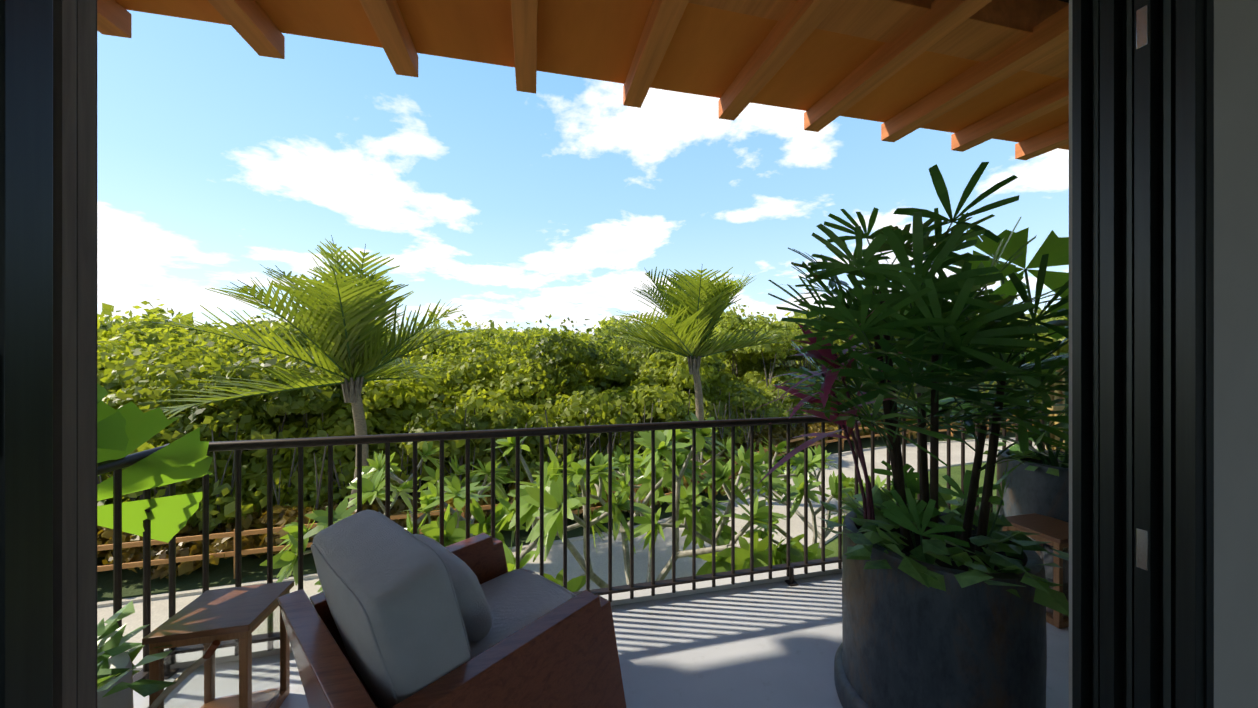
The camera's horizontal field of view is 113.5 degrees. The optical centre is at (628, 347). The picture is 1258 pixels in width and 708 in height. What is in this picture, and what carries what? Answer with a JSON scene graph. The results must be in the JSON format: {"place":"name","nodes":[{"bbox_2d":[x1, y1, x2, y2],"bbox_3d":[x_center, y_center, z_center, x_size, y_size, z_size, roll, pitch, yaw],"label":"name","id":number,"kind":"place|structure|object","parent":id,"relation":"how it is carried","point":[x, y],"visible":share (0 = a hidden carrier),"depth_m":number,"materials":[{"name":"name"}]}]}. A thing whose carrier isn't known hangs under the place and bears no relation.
{"place":"outdoors","nodes":[
{"label":"outdoors","id":0,"kind":"place"},
{"bbox_2d":[97,376,1045,532],"bbox_3d":[4.802,3.242,19.635,84.394,3.964,10.490,0,0,-18],"label":"hedge","id":1,"kind":"object","parent":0,"point":[669,403],"visible":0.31,"depth_m":12.54,"materials":[{"name":"green plant"}]},
{"bbox_2d":[97,438,1045,651],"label":"garden path","id":2,"kind":"structure","parent":0,"point":[553,564],"depth_m":10.39,"materials":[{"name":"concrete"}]},
{"bbox_2d":[97,360,1063,601],"bbox_3d":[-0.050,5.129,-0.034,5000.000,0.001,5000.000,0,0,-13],"label":"ground","id":3,"kind":"structure","parent":0,"point":[221,573],"depth_m":9.61,"materials":[{"name":"brown soil"}]},
{"bbox_2d":[144,235,480,512],"bbox_3d":[-6.570,1.233,10.113,4.811,7.930,6.763,0,0,16],"label":"palm tree","id":4,"kind":"object","parent":3,"relation":"on","point":[345,329],"visible":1,"depth_m":9.34,"materials":[{"name":"green plant"}]},
{"bbox_2d":[260,441,487,585],"bbox_3d":[-3.627,3.393,6.758,2.984,3.483,3.807,0,0,-13],"label":"plumeria","id":5,"kind":"object","parent":3,"relation":"on","point":[372,486],"visible":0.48,"depth_m":6.36,"materials":[{"name":"green plant"}]},
{"bbox_2d":[314,427,613,592],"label":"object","id":6,"kind":"object","parent":3,"relation":"on","point":[455,489],"visible":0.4,"depth_m":5.47,"materials":[{"name":"green plant"}]},
{"bbox_2d":[97,419,1032,578],"bbox_3d":[4.607,4.579,16.098,76.990,1.100,5.239,0,0,-18],"label":"path fence","id":7,"kind":"object","parent":3,"relation":"on","point":[197,538],"visible":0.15,"depth_m":9.20,"materials":[{"name":"brown wood"}]},
{"bbox_2d":[97,381,1035,564],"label":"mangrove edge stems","id":8,"kind":"object","parent":3,"relation":"on","point":[318,488],"visible":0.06,"depth_m":11.82,"materials":[{"name":"green plant"}]},
{"bbox_2d":[97,415,1040,579],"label":"croton shrubs","id":9,"kind":"object","parent":3,"relation":"on","point":[288,514],"visible":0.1,"depth_m":9.97,"materials":[{"name":"green plant"}]},
{"bbox_2d":[97,299,1068,502],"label":"jungle","id":10,"kind":"object","parent":3,"relation":"on","point":[139,361],"depth_m":15.91,"materials":[{"name":"green plant"}]},
{"bbox_2d":[487,411,803,591],"bbox_3d":[0.015,2.996,5.449,3.676,4.274,3.685,0,0,-13],"label":"plumeria","id":11,"kind":"object","parent":3,"relation":"on","point":[530,506],"visible":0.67,"depth_m":4.79,"materials":[{"name":"green plant"}]},
{"bbox_2d":[605,429,738,581],"bbox_3d":[0.761,3.299,8.411,2.240,3.675,4.105,0,0,-41],"label":"plumeria","id":12,"kind":"object","parent":3,"relation":"on","point":[705,514],"visible":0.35,"depth_m":7.63,"materials":[{"name":"green plant"}]},
{"bbox_2d":[607,266,785,466],"bbox_3d":[2.247,1.173,13.285,5.817,8.030,5.036,0,0,-13],"label":"palm tree","id":13,"kind":"object","parent":3,"relation":"on","point":[693,309],"visible":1,"depth_m":13.02,"materials":[{"name":"green plant"}]},
{"bbox_2d":[612,436,817,574],"bbox_3d":[1.656,3.331,7.083,4.193,3.609,3.366,0,0,-13],"label":"plumeria","id":14,"kind":"object","parent":3,"relation":"on","point":[723,471],"visible":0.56,"depth_m":6.12,"materials":[{"name":"green plant"}]},
{"bbox_2d":[97,10,1068,334],"label":"sky","id":15,"kind":"structure","parent":0,"point":[218,160],"materials":[{"name":"blue"}]},
{"bbox_2d":[132,563,1068,707],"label":"balcony floor","id":16,"kind":"structure","parent":0,"point":[762,640],"depth_m":2.11,"materials":[{"name":"grey concrete"}]},
{"bbox_2d":[97,652,133,707],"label":"white planter","id":17,"kind":"object","parent":16,"relation":"on","point":[122,698],"visible":0.23,"depth_m":1.37,"materials":[{"name":"ceramic"}]},
{"bbox_2d":[97,601,176,696],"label":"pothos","id":18,"kind":"object","parent":17,"relation":"on","point":[111,640],"visible":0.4,"depth_m":1.40,"materials":[{"name":"green plant"}]},
{"bbox_2d":[97,383,212,542],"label":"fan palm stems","id":19,"kind":"object","parent":17,"relation":"in","point":[126,429],"visible":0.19,"depth_m":1.78,"materials":[{"name":"green"}]},
{"bbox_2d":[142,581,293,707],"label":"side table","id":20,"kind":"object","parent":16,"relation":"on","point":[229,647],"visible":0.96,"depth_m":1.55,"materials":[{"name":"brown wood"}]},
{"bbox_2d":[277,510,625,707],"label":"lounge chair","id":21,"kind":"object","parent":16,"relation":"on","point":[393,614],"visible":1,"depth_m":1.28,"materials":[{"name":"grey fabric"}]},
{"bbox_2d":[97,407,1044,681],"bbox_3d":[0.742,0.993,1.830,5.670,1.072,1.620,0,0,-13],"label":"railing","id":22,"kind":"object","parent":16,"relation":"on","point":[237,447],"visible":0.56,"depth_m":2.36,"materials":[{"name":"brown metal"}]},
{"bbox_2d":[834,508,1046,707],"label":"planter","id":23,"kind":"object","parent":16,"relation":"on","point":[909,641],"visible":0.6,"depth_m":1.46,"materials":[{"name":"concrete"}]},
{"bbox_2d":[750,301,901,530],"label":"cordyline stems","id":24,"kind":"object","parent":23,"relation":"on","point":[867,499],"visible":0.67,"depth_m":1.79,"materials":[{"name":"purple plant"}]},
{"bbox_2d":[768,162,1068,561],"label":"rhapis palm canes","id":25,"kind":"object","parent":23,"relation":"on","point":[937,332],"visible":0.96,"depth_m":1.61,"materials":[{"name":"green"}]},
{"bbox_2d":[818,478,1068,615],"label":"pothos","id":26,"kind":"object","parent":23,"relation":"on","point":[932,549],"visible":0.79,"depth_m":1.55,"materials":[{"name":"green plant"}]},
{"bbox_2d":[996,448,1068,530],"bbox_3d":[2.821,1.129,2.711,0.670,0.800,0.670,0,0,-13],"label":"planter","id":27,"kind":"object","parent":16,"relation":"on","point":[1039,490],"visible":0.23,"depth_m":2.60,"materials":[{"name":"concrete"}]},
{"bbox_2d":[905,227,1068,467],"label":"fan palm leaves","id":28,"kind":"object","parent":27,"relation":"on","point":[1054,246],"visible":0.06,"depth_m":2.56,"materials":[{"name":"green"}]},
{"bbox_2d":[983,437,1068,475],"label":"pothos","id":29,"kind":"object","parent":27,"relation":"on","point":[1014,451],"visible":0.19,"depth_m":2.74,"materials":[{"name":"green plant"}]},
{"bbox_2d":[1003,513,1068,628],"bbox_3d":[2.450,1.284,2.408,0.324,0.490,0.304,0,0,-13],"label":"side table","id":30,"kind":"object","parent":16,"relation":"on","point":[1054,532],"visible":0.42,"depth_m":2.29,"materials":[{"name":"brown wood"}]},
{"bbox_2d":[1041,368,1064,451],"bbox_3d":[3.424,0.821,2.446,0.072,1.416,1.590,0,0,-13],"label":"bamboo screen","id":31,"kind":"object","parent":16,"relation":"on","point":[1056,408],"visible":0.02,"depth_m":3.12,"materials":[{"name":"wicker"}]},
{"bbox_2d":[825,463,996,557],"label":"lawn","id":32,"kind":"structure","parent":0,"point":[955,477],"depth_m":15.76,"materials":[{"name":"green plant"}]},
{"bbox_2d":[721,445,864,547],"bbox_3d":[4.072,3.541,8.558,3.350,3.189,3.740,0,0,-13],"label":"plumeria","id":33,"kind":"object","parent":32,"relation":"on","point":[815,461],"visible":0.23,"depth_m":8.64,"materials":[{"name":"green plant"}]},
{"bbox_2d":[741,470,957,563],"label":"plumeria branches","id":34,"kind":"object","parent":32,"relation":"on","point":[797,493],"visible":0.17,"depth_m":6.13,"materials":[{"name":"green plant"}]},
{"bbox_2d":[1069,0,1257,707],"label":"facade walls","id":35,"kind":"structure","parent":0,"point":[1235,353],"depth_m":0.91,"materials":[{"name":"metal"}]},
{"bbox_2d":[53,0,96,707],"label":"door frame","id":36,"kind":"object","parent":35,"relation":"attached to","point":[74,353],"depth_m":0.62,"materials":[{"name":"black metal"}]},
{"bbox_2d":[97,0,1068,159],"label":"roof soffit beams","id":37,"kind":"structure","parent":35,"relation":"on","point":[969,74],"depth_m":2.87,"materials":[{"name":"wood"}]},
{"bbox_2d":[0,0,1213,707],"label":"door frames","id":38,"kind":"structure","parent":35,"relation":"attached to","point":[1142,352],"depth_m":0.92,"materials":[{"name":"metal"}]}
]}

